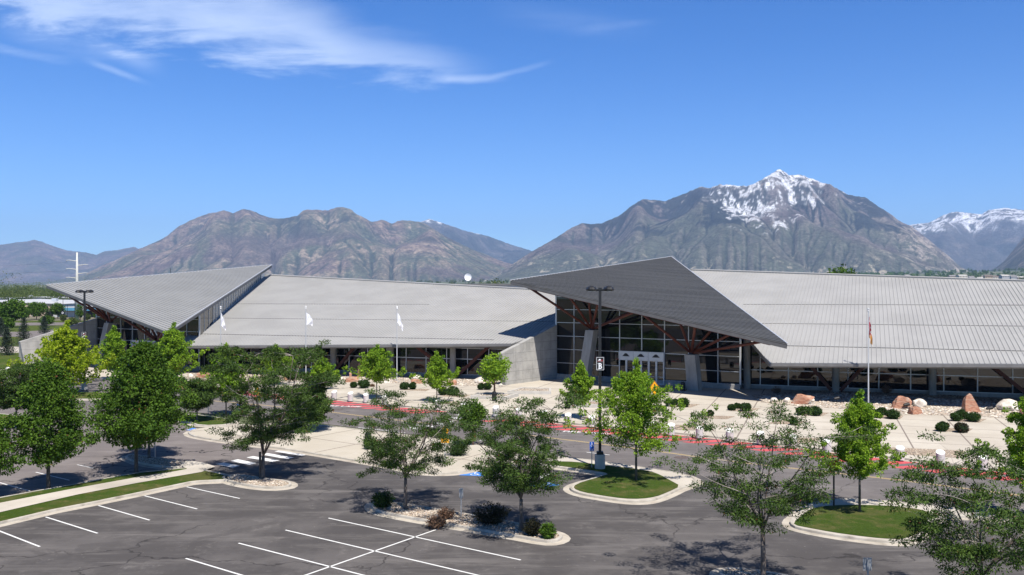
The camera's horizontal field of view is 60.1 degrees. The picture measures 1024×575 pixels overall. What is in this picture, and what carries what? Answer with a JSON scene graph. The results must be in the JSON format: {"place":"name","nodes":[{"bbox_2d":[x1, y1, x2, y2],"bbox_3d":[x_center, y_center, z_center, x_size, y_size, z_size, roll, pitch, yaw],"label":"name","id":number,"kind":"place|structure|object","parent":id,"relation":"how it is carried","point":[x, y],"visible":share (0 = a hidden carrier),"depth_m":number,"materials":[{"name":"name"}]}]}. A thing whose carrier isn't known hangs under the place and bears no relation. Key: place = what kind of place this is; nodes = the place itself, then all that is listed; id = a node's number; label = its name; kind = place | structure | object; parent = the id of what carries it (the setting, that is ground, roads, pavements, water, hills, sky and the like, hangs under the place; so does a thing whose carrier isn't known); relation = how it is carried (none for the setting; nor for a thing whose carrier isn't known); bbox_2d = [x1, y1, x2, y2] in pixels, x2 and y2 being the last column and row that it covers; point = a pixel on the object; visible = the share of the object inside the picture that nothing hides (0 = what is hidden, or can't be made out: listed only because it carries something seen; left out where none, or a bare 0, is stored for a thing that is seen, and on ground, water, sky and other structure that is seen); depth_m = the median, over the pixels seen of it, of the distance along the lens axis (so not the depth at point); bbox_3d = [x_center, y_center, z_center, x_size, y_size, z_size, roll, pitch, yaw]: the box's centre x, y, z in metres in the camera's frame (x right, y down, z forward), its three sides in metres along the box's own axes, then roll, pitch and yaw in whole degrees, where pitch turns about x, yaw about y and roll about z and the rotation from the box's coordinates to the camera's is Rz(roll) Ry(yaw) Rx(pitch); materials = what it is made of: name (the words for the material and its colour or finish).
{"place":"outdoors","nodes":[
{"label":"outdoors","id":0,"kind":"place"},
{"bbox_2d":[0,298,82,315],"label":"warehouse","id":1,"kind":"structure","parent":0,"point":[47,301],"depth_m":417.52,"materials":[{"name":"white metal"}]},
{"bbox_2d":[0,320,86,345],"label":"lawn","id":2,"kind":"structure","parent":0,"point":[31,328],"depth_m":280.36,"materials":[{"name":"green plant"}]},
{"bbox_2d":[0,297,28,327],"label":"street tree","id":3,"kind":"object","parent":2,"relation":"on","point":[14,308],"visible":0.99,"depth_m":285.77,"materials":[{"name":"green plant"}]},
{"bbox_2d":[13,317,30,345],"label":"spruce tree","id":4,"kind":"object","parent":2,"relation":"on","point":[23,332],"visible":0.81,"depth_m":191.54,"materials":[{"name":"green plant"}]},
{"bbox_2d":[0,240,137,283],"bbox_3d":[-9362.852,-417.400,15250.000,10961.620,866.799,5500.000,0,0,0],"label":"mountain","id":5,"kind":"structure","parent":0,"point":[20,257],"depth_m":14180.87,"materials":[{"name":"grey stone"}]},
{"bbox_2d":[53,303,94,316],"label":"warehouse","id":6,"kind":"structure","parent":0,"point":[71,310],"depth_m":388.00,"materials":[{"name":"white"}]},
{"bbox_2d":[72,392,119,398],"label":"lawn","id":7,"kind":"structure","parent":0,"point":[84,395],"depth_m":105.57,"materials":[{"name":"green plant"}]},
{"bbox_2d":[6,319,115,387],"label":"maple tree","id":8,"kind":"object","parent":7,"relation":"on","point":[66,346],"visible":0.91,"depth_m":106.92,"materials":[{"name":"green plant"}]},
{"bbox_2d":[0,460,214,511],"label":"sidewalk","id":9,"kind":"structure","parent":0,"point":[17,503],"depth_m":56.91,"materials":[{"name":"concrete"}]},
{"bbox_2d":[0,468,229,520],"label":"lawn","id":10,"kind":"structure","parent":0,"point":[89,497],"depth_m":56.03,"materials":[{"name":"green plant"}]},
{"bbox_2d":[0,405,280,496],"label":"parking lot","id":11,"kind":"structure","parent":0,"point":[102,459],"depth_m":67.30,"materials":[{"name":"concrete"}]},
{"bbox_2d":[0,414,25,475],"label":"maple tree","id":12,"kind":"object","parent":11,"relation":"on","point":[5,445],"visible":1,"depth_m":54.41,"materials":[{"name":"green plant"}]},
{"bbox_2d":[2,356,102,488],"bbox_3d":[-29.581,8.671,57.119,5.322,8.557,5.794,0,0,30],"label":"maple tree","id":13,"kind":"object","parent":11,"relation":"on","point":[51,405],"visible":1,"depth_m":56.15,"materials":[{"name":"green plant"}]},
{"bbox_2d":[80,338,198,472],"bbox_3d":[-26.415,8.235,61.460,8.659,9.430,7.845,0,0,0],"label":"maple tree","id":14,"kind":"object","parent":11,"relation":"on","point":[143,419],"visible":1,"depth_m":60.62,"materials":[{"name":"green plant"}]},
{"bbox_2d":[128,455,180,465],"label":"gravel","id":15,"kind":"structure","parent":11,"relation":"on","point":[167,462],"depth_m":65.53,"materials":[{"name":"grey gravel"}]},
{"bbox_2d":[125,454,186,467],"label":"kerb","id":16,"kind":"structure","parent":11,"relation":"on","point":[144,463],"depth_m":64.69,"materials":[{"name":"concrete"}]},
{"bbox_2d":[178,415,232,424],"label":"lawn","id":17,"kind":"structure","parent":11,"relation":"on","point":[205,420],"depth_m":85.73,"materials":[{"name":"green plant"}]},
{"bbox_2d":[178,376,219,421],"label":"locust tree","id":18,"kind":"object","parent":17,"relation":"on","point":[199,386],"visible":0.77,"depth_m":84.38,"materials":[{"name":"green plant"}]},
{"bbox_2d":[0,316,485,444],"bbox_3d":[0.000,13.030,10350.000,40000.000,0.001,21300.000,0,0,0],"label":"ground","id":19,"kind":"structure","parent":0,"point":[30,318],"depth_m":90.86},
{"bbox_2d":[26,302,49,319],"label":"street tree","id":20,"kind":"object","parent":19,"relation":"on","point":[37,308],"visible":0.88,"depth_m":358.54,"materials":[{"name":"green plant"}]},
{"bbox_2d":[0,271,98,299],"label":"treeline","id":21,"kind":"object","parent":19,"relation":"on","point":[6,295],"visible":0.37,"depth_m":526.29,"materials":[{"name":"green plant"}]},
{"bbox_2d":[49,302,65,318],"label":"street tree","id":22,"kind":"object","parent":19,"relation":"on","point":[54,309],"visible":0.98,"depth_m":369.76,"materials":[{"name":"green plant"}]},
{"bbox_2d":[199,342,256,415],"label":"maple tree","id":23,"kind":"object","parent":19,"relation":"on","point":[221,386],"visible":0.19,"depth_m":88.72,"materials":[{"name":"green plant"}]},
{"bbox_2d":[19,256,1023,397],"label":"building","id":24,"kind":"structure","parent":19,"relation":"on","point":[673,321],"depth_m":124.18,"materials":[{"name":"metal"}]},
{"bbox_2d":[199,307,212,369],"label":"clerestory window","id":25,"kind":"structure","parent":24,"relation":"in","point":[206,318],"depth_m":139.96,"materials":[{"name":"grey glass"}]},
{"bbox_2d":[213,275,260,322],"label":"clerestory window","id":26,"kind":"structure","parent":24,"relation":"in","point":[229,301],"depth_m":155.49,"materials":[{"name":"grey glass"}]},
{"bbox_2d":[827,264,856,273],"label":"cottonwood tree","id":27,"kind":"object","parent":19,"relation":"on","point":[841,269],"visible":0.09,"depth_m":269.20,"materials":[{"name":"green plant"}]},
{"bbox_2d":[0,207,511,284],"bbox_3d":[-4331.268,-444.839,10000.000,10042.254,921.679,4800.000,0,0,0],"label":"mountain","id":28,"kind":"structure","parent":0,"point":[340,242],"depth_m":8784.47,"materials":[{"name":"stone"}]},
{"bbox_2d":[191,425,515,471],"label":"sidewalk","id":29,"kind":"structure","parent":0,"point":[336,441],"depth_m":72.62,"materials":[{"name":"concrete"}]},
{"bbox_2d":[281,370,341,431],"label":"locust tree","id":30,"kind":"object","parent":29,"relation":"on","point":[306,376],"visible":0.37,"depth_m":78.89,"materials":[{"name":"green plant"}]},
{"bbox_2d":[444,440,471,455],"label":"bush","id":31,"kind":"object","parent":29,"relation":"on","point":[456,450],"visible":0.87,"depth_m":67.72,"materials":[{"name":"green plant"}]},
{"bbox_2d":[456,397,490,444],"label":"plaza tree","id":32,"kind":"object","parent":29,"relation":"on","point":[479,412],"visible":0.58,"depth_m":72.04,"materials":[{"name":"green plant"}]},
{"bbox_2d":[421,219,531,263],"bbox_3d":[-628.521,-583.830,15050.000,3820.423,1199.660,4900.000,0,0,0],"label":"mountain","id":33,"kind":"structure","parent":0,"point":[499,249],"depth_m":14424.17,"materials":[{"name":"grey stone"}]},
{"bbox_2d":[0,427,1023,574],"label":"parking lot","id":34,"kind":"structure","parent":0,"point":[689,532],"depth_m":45.87,"materials":[{"name":"grey asphalt"}]},
{"bbox_2d":[0,470,228,526],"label":"gutter","id":35,"kind":"object","parent":34,"relation":"on","point":[48,514],"visible":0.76,"depth_m":53.48,"materials":[{"name":"concrete"}]},
{"bbox_2d":[0,467,233,524],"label":"kerb","id":36,"kind":"structure","parent":34,"relation":"on","point":[99,501],"depth_m":55.27,"materials":[{"name":"concrete"}]},
{"bbox_2d":[225,475,288,485],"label":"gravel","id":37,"kind":"structure","parent":34,"relation":"on","point":[283,483],"depth_m":58.77,"materials":[{"name":"beige gravel"}]},
{"bbox_2d":[200,339,346,478],"bbox_3d":[-15.717,8.191,59.555,9.312,9.519,9.896,0,0,-29],"label":"locust tree","id":38,"kind":"object","parent":37,"relation":"on","point":[260,433],"visible":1,"depth_m":59.03,"materials":[{"name":"green plant"}]},
{"bbox_2d":[222,474,291,488],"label":"kerb","id":39,"kind":"structure","parent":34,"relation":"on","point":[259,486],"depth_m":57.84,"materials":[{"name":"concrete"}]},
{"bbox_2d":[0,465,520,574],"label":"parking line","id":40,"kind":"object","parent":34,"relation":"on","point":[286,530],"visible":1,"depth_m":44.76,"materials":[{"name":"white paint"}]},
{"bbox_2d":[223,480,297,490],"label":"curb","id":41,"kind":"structure","parent":34,"relation":"on","point":[294,485],"depth_m":57.50,"materials":[{"name":"concrete"}]},
{"bbox_2d":[183,431,507,475],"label":"gutter","id":42,"kind":"object","parent":34,"relation":"on","point":[186,434],"visible":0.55,"depth_m":67.65,"materials":[{"name":"concrete"}]},
{"bbox_2d":[188,423,517,474],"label":"kerb","id":43,"kind":"structure","parent":34,"relation":"on","point":[321,454],"depth_m":69.97,"materials":[{"name":"concrete"}]},
{"bbox_2d":[375,503,558,538],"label":"gravel","id":44,"kind":"structure","parent":34,"relation":"on","point":[514,526],"depth_m":49.15,"materials":[{"name":"beige gravel"}]},
{"bbox_2d":[371,490,394,508],"bbox_3d":[-7.560,12.463,52.010,1.598,1.212,1.709,0,0,0],"label":"bush","id":45,"kind":"object","parent":44,"relation":"on","point":[380,499],"visible":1,"depth_m":51.83,"materials":[{"name":"green plant"}]},
{"bbox_2d":[337,386,471,509],"bbox_3d":[-5.699,9.301,51.664,7.643,7.298,7.680,0,0,43],"label":"locust tree","id":46,"kind":"object","parent":44,"relation":"on","point":[395,460],"visible":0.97,"depth_m":50.70,"materials":[{"name":"green plant"}]},
{"bbox_2d":[425,515,446,528],"bbox_3d":[-4.109,12.711,47.855,1.263,0.843,1.254,0,0,0],"label":"bush","id":47,"kind":"object","parent":44,"relation":"on","point":[436,522],"visible":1,"depth_m":47.70,"materials":[{"name":"brown plant"}]},
{"bbox_2d":[436,506,455,518],"bbox_3d":[-3.645,12.554,49.309,1.148,0.877,1.099,0,0,0],"label":"bush","id":48,"kind":"object","parent":44,"relation":"on","point":[444,512],"visible":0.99,"depth_m":49.25,"materials":[{"name":"brown plant"}]},
{"bbox_2d":[471,501,511,524],"bbox_3d":[-1.090,12.402,48.430,2.263,1.423,2.444,0,0,0],"label":"bush","id":49,"kind":"object","parent":44,"relation":"on","point":[495,515],"visible":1,"depth_m":48.18,"materials":[{"name":"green plant"}]},
{"bbox_2d":[413,385,589,530],"bbox_3d":[-0.132,9.117,46.958,8.609,7.666,8.061,0,0,-30],"label":"locust tree","id":50,"kind":"object","parent":44,"relation":"on","point":[517,480],"visible":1,"depth_m":45.96,"materials":[{"name":"green plant"}]},
{"bbox_2d":[522,517,540,536],"bbox_3d":[1.069,12.489,46.126,1.218,1.129,1.160,0,0,0],"label":"bush","id":51,"kind":"object","parent":44,"relation":"on","point":[531,527],"visible":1,"depth_m":45.89,"materials":[{"name":"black plant"}]},
{"bbox_2d":[538,520,557,538],"bbox_3d":[1.850,12.509,45.464,0.955,1.043,0.994,0,0,-33],"label":"bush","id":52,"kind":"object","parent":44,"relation":"on","point":[547,530],"visible":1,"depth_m":45.33,"materials":[{"name":"green plant"}]},
{"bbox_2d":[371,502,562,542],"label":"kerb","id":53,"kind":"structure","parent":34,"relation":"on","point":[557,539],"depth_m":47.61,"materials":[{"name":"concrete"}]},
{"bbox_2d":[364,503,570,545],"bbox_3d":[-2.932,12.992,49.296,14.107,0.016,3.288,0,0,32],"label":"gutter","id":54,"kind":"object","parent":34,"relation":"on","point":[566,538],"visible":0.74,"depth_m":46.95,"materials":[{"name":"concrete"}]},
{"bbox_2d":[515,455,696,502],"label":"kerb","id":55,"kind":"structure","parent":34,"relation":"on","point":[571,489],"depth_m":56.53,"materials":[{"name":"concrete"}]},
{"bbox_2d":[512,461,703,504],"bbox_3d":[4.650,12.992,61.152,16.221,0.016,10.407,0,0,38],"label":"gutter","id":56,"kind":"object","parent":34,"relation":"on","point":[566,489],"visible":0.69,"depth_m":55.56,"materials":[{"name":"concrete"}]},
{"bbox_2d":[723,569,778,574],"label":"gravel","id":57,"kind":"structure","parent":34,"relation":"on","point":[736,571],"depth_m":40.01,"materials":[{"name":"grey gravel"}]},
{"bbox_2d":[650,399,877,574],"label":"locust tree","id":58,"kind":"object","parent":57,"relation":"on","point":[742,494],"visible":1,"depth_m":38.18,"materials":[{"name":"green plant"}]},
{"bbox_2d":[782,501,1012,545],"bbox_3d":[23.065,12.992,47.881,15.239,0.016,10.382,0,0,31],"label":"gutter","id":59,"kind":"object","parent":34,"relation":"on","point":[786,520],"visible":0.43,"depth_m":46.37,"materials":[{"name":"concrete"}]},
{"bbox_2d":[789,498,1008,542],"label":"kerb","id":60,"kind":"structure","parent":34,"relation":"on","point":[792,524],"depth_m":46.73,"materials":[{"name":"concrete"}]},
{"bbox_2d":[878,428,1023,574],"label":"locust tree","id":61,"kind":"object","parent":34,"relation":"on","point":[975,553],"visible":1,"depth_m":32.30,"materials":[{"name":"green plant"}]},
{"bbox_2d":[1,364,1022,467],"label":"plaza","id":62,"kind":"structure","parent":0,"point":[905,434],"depth_m":88.97,"materials":[{"name":"concrete"}]},
{"bbox_2d":[0,353,21,368],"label":"lawn","id":63,"kind":"structure","parent":62,"relation":"on","point":[5,358],"depth_m":157.93,"materials":[{"name":"green plant"}]},
{"bbox_2d":[0,326,16,354],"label":"spruce tree","id":64,"kind":"object","parent":63,"relation":"on","point":[6,335],"visible":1,"depth_m":167.99,"materials":[{"name":"green plant"}]},
{"bbox_2d":[154,322,209,375],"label":"maple tree","id":65,"kind":"object","parent":62,"relation":"on","point":[173,346],"visible":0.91,"depth_m":119.00,"materials":[{"name":"green plant"}]},
{"bbox_2d":[256,343,296,384],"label":"maple tree","id":66,"kind":"object","parent":62,"relation":"on","point":[270,368],"visible":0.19,"depth_m":116.34,"materials":[{"name":"green plant"}]},
{"bbox_2d":[310,357,345,376],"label":"maple tree","id":67,"kind":"object","parent":62,"relation":"on","point":[320,367],"visible":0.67,"depth_m":111.25,"materials":[{"name":"green plant"}]},
{"bbox_2d":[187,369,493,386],"bbox_3d":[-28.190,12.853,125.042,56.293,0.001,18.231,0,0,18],"label":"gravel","id":68,"kind":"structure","parent":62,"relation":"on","point":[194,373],"depth_m":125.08,"materials":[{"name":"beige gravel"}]},
{"bbox_2d":[342,344,406,397],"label":"maple tree","id":69,"kind":"object","parent":62,"relation":"on","point":[376,365],"visible":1,"depth_m":101.80,"materials":[{"name":"green plant"}]},
{"bbox_2d":[340,374,496,386],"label":"rock bed","id":70,"kind":"object","parent":62,"relation":"on","point":[460,383],"visible":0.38,"depth_m":122.11,"materials":[{"name":"beige gravel"}]},
{"bbox_2d":[409,351,460,398],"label":"maple tree","id":71,"kind":"object","parent":62,"relation":"on","point":[437,371],"visible":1,"depth_m":99.07,"materials":[{"name":"green plant"}]},
{"bbox_2d":[471,392,518,399],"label":"planter","id":72,"kind":"object","parent":62,"relation":"on","point":[485,395],"visible":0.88,"depth_m":103.15,"materials":[{"name":"concrete"}]},
{"bbox_2d":[477,352,512,390],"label":"planter tree","id":73,"kind":"object","parent":72,"relation":"in","point":[496,370],"visible":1,"depth_m":103.61,"materials":[{"name":"green plant"}]},
{"bbox_2d":[507,387,550,394],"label":"planter","id":74,"kind":"object","parent":62,"relation":"on","point":[533,390],"visible":0.98,"depth_m":107.30,"materials":[{"name":"concrete"}]},
{"bbox_2d":[559,360,597,417],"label":"maple tree","id":75,"kind":"object","parent":62,"relation":"on","point":[582,379],"visible":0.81,"depth_m":86.42,"materials":[{"name":"green plant"}]},
{"bbox_2d":[752,390,1020,417],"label":"gravel","id":76,"kind":"structure","parent":62,"relation":"on","point":[996,401],"depth_m":101.63,"materials":[{"name":"beige gravel"}]},
{"bbox_2d":[791,394,813,403],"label":"boulder","id":77,"kind":"object","parent":76,"relation":"on","point":[801,399],"visible":0.98,"depth_m":97.57,"materials":[{"name":"orange stone"}]},
{"bbox_2d":[890,396,911,408],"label":"boulder","id":78,"kind":"object","parent":76,"relation":"on","point":[898,402],"visible":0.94,"depth_m":93.99,"materials":[{"name":"orange stone"}]},
{"bbox_2d":[961,393,980,411],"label":"boulder","id":79,"kind":"object","parent":76,"relation":"on","point":[969,403],"visible":0.84,"depth_m":91.37,"materials":[{"name":"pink stone"}]},
{"bbox_2d":[996,399,1018,410],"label":"boulder","id":80,"kind":"object","parent":76,"relation":"on","point":[1005,403],"visible":0.68,"depth_m":92.45,"materials":[{"name":"white stone"}]},
{"bbox_2d":[954,422,969,432],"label":"shrub","id":81,"kind":"object","parent":62,"relation":"on","point":[960,427],"visible":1,"depth_m":78.33,"materials":[{"name":"green plant"}]},
{"bbox_2d":[965,411,980,421],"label":"shrub","id":82,"kind":"object","parent":62,"relation":"on","point":[973,417],"visible":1,"depth_m":84.64,"materials":[{"name":"green plant"}]},
{"bbox_2d":[0,270,1023,294],"bbox_3d":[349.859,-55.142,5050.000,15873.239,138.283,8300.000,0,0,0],"label":"hillside","id":83,"kind":"structure","parent":0,"point":[922,274],"depth_m":4024.90,"materials":[{"name":"green plant"}]},
{"bbox_2d":[819,268,1023,276],"bbox_3d":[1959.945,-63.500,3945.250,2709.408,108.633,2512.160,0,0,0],"label":"treeline","id":84,"kind":"object","parent":83,"relation":"on","point":[974,273],"visible":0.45,"depth_m":3684.27,"materials":[{"name":"green plant"}]},
{"bbox_2d":[0,0,1023,254],"label":"sky","id":85,"kind":"structure","parent":0,"point":[124,124],"materials":[{"name":"blue"}]},
{"bbox_2d":[7,375,1023,514],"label":"road","id":86,"kind":"structure","parent":0,"point":[871,488],"depth_m":68.50,"materials":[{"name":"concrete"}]},
{"bbox_2d":[75,290,93,389],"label":"street lamp","id":87,"kind":"object","parent":86,"relation":"on","point":[84,386],"visible":0.87,"depth_m":111.77,"materials":[{"name":"metal"}]},
{"bbox_2d":[88,325,131,376],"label":"maple tree","id":88,"kind":"object","parent":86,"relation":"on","point":[114,343],"visible":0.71,"depth_m":123.17,"materials":[{"name":"green plant"}]},
{"bbox_2d":[181,386,445,412],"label":"fire lane hatching","id":89,"kind":"object","parent":86,"relation":"on","point":[346,404],"visible":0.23,"depth_m":96.65,"materials":[{"name":"red paint"}]},
{"bbox_2d":[218,417,456,467],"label":"crosswalk","id":90,"kind":"structure","parent":86,"relation":"on","point":[250,463],"depth_m":67.27,"materials":[{"name":"white paint"}]},
{"bbox_2d":[87,377,997,469],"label":"kerb","id":91,"kind":"structure","parent":86,"relation":"on","point":[782,444],"depth_m":77.94,"materials":[{"name":"concrete"}]},
{"bbox_2d":[89,378,1005,472],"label":"gutter","id":92,"kind":"object","parent":86,"relation":"on","point":[614,428],"visible":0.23,"depth_m":82.15,"materials":[{"name":"concrete"}]},
{"bbox_2d":[218,401,1018,495],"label":"line","id":93,"kind":"object","parent":86,"relation":"on","point":[664,452],"visible":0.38,"depth_m":69.29,"materials":[{"name":"yellow paint"}]},
{"bbox_2d":[485,420,1017,479],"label":"fire lane hatching","id":94,"kind":"object","parent":86,"relation":"on","point":[790,453],"visible":0.39,"depth_m":73.73,"materials":[{"name":"red paint"}]},
{"bbox_2d":[516,456,693,499],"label":"sidewalk","id":95,"kind":"structure","parent":0,"point":[680,479],"depth_m":60.97,"materials":[{"name":"concrete"}]},
{"bbox_2d":[536,460,677,498],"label":"lawn","id":96,"kind":"structure","parent":95,"relation":"on","point":[618,482],"depth_m":58.09,"materials":[{"name":"green plant"}]},
{"bbox_2d":[586,286,613,468],"bbox_3d":[6.258,6.401,63.024,1.959,13.019,1.399,0,0,0],"label":"street lamp","id":97,"kind":"object","parent":96,"relation":"on","point":[599,459],"visible":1,"depth_m":62.93,"materials":[{"name":"metal"}]},
{"bbox_2d":[563,356,719,479],"bbox_3d":[8.225,8.767,58.946,9.870,8.366,7.937,0,0,-27],"label":"maple tree","id":98,"kind":"object","parent":96,"relation":"on","point":[632,390],"visible":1,"depth_m":58.40,"materials":[{"name":"green plant"}]},
{"bbox_2d":[484,169,967,280],"bbox_3d":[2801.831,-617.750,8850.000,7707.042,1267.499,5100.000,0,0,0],"label":"mountain","id":99,"kind":"structure","parent":0,"point":[779,220],"depth_m":7582.69,"materials":[{"name":"grey stone"}]},
{"bbox_2d":[793,499,993,539],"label":"sidewalk","id":100,"kind":"structure","parent":0,"point":[855,502],"depth_m":52.30,"materials":[{"name":"concrete"}]},
{"bbox_2d":[794,505,928,538],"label":"lawn","id":101,"kind":"structure","parent":100,"relation":"on","point":[870,521],"depth_m":48.87,"materials":[{"name":"green plant"}]},
{"bbox_2d":[800,389,906,511],"bbox_3d":[19.426,9.357,50.668,7.544,7.185,4.388,0,0,-23],"label":"maple tree","id":102,"kind":"object","parent":101,"relation":"on","point":[858,413],"visible":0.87,"depth_m":50.40,"materials":[{"name":"green plant"}]},
{"bbox_2d":[961,396,1023,491],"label":"maple tree","id":103,"kind":"object","parent":100,"relation":"on","point":[1015,446],"visible":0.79,"depth_m":49.16,"materials":[{"name":"green plant"}]},
{"bbox_2d":[886,447,963,457],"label":"gravel","id":104,"kind":"structure","parent":0,"point":[915,451],"depth_m":68.98,"materials":[{"name":"beige gravel"}]},
{"bbox_2d":[910,208,1023,271],"bbox_3d":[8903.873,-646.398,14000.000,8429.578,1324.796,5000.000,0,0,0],"label":"mountain","id":105,"kind":"structure","parent":0,"point":[989,240],"depth_m":13181.65,"materials":[{"name":"white snow"}]},
{"bbox_2d":[989,238,1023,270],"bbox_3d":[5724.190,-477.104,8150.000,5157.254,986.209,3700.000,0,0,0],"label":"mountain","id":106,"kind":"structure","parent":0,"point":[1014,258],"depth_m":7679.12,"materials":[{"name":"grey stone"}]},
{"label":"lawn","id":107,"kind":"structure","parent":0,"visible":0},
{"bbox_2d":[0,360,50,425],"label":"locust tree","id":108,"kind":"object","parent":107,"relation":"on","point":[8,390],"visible":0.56,"depth_m":81.04,"materials":[{"name":"green plant"}]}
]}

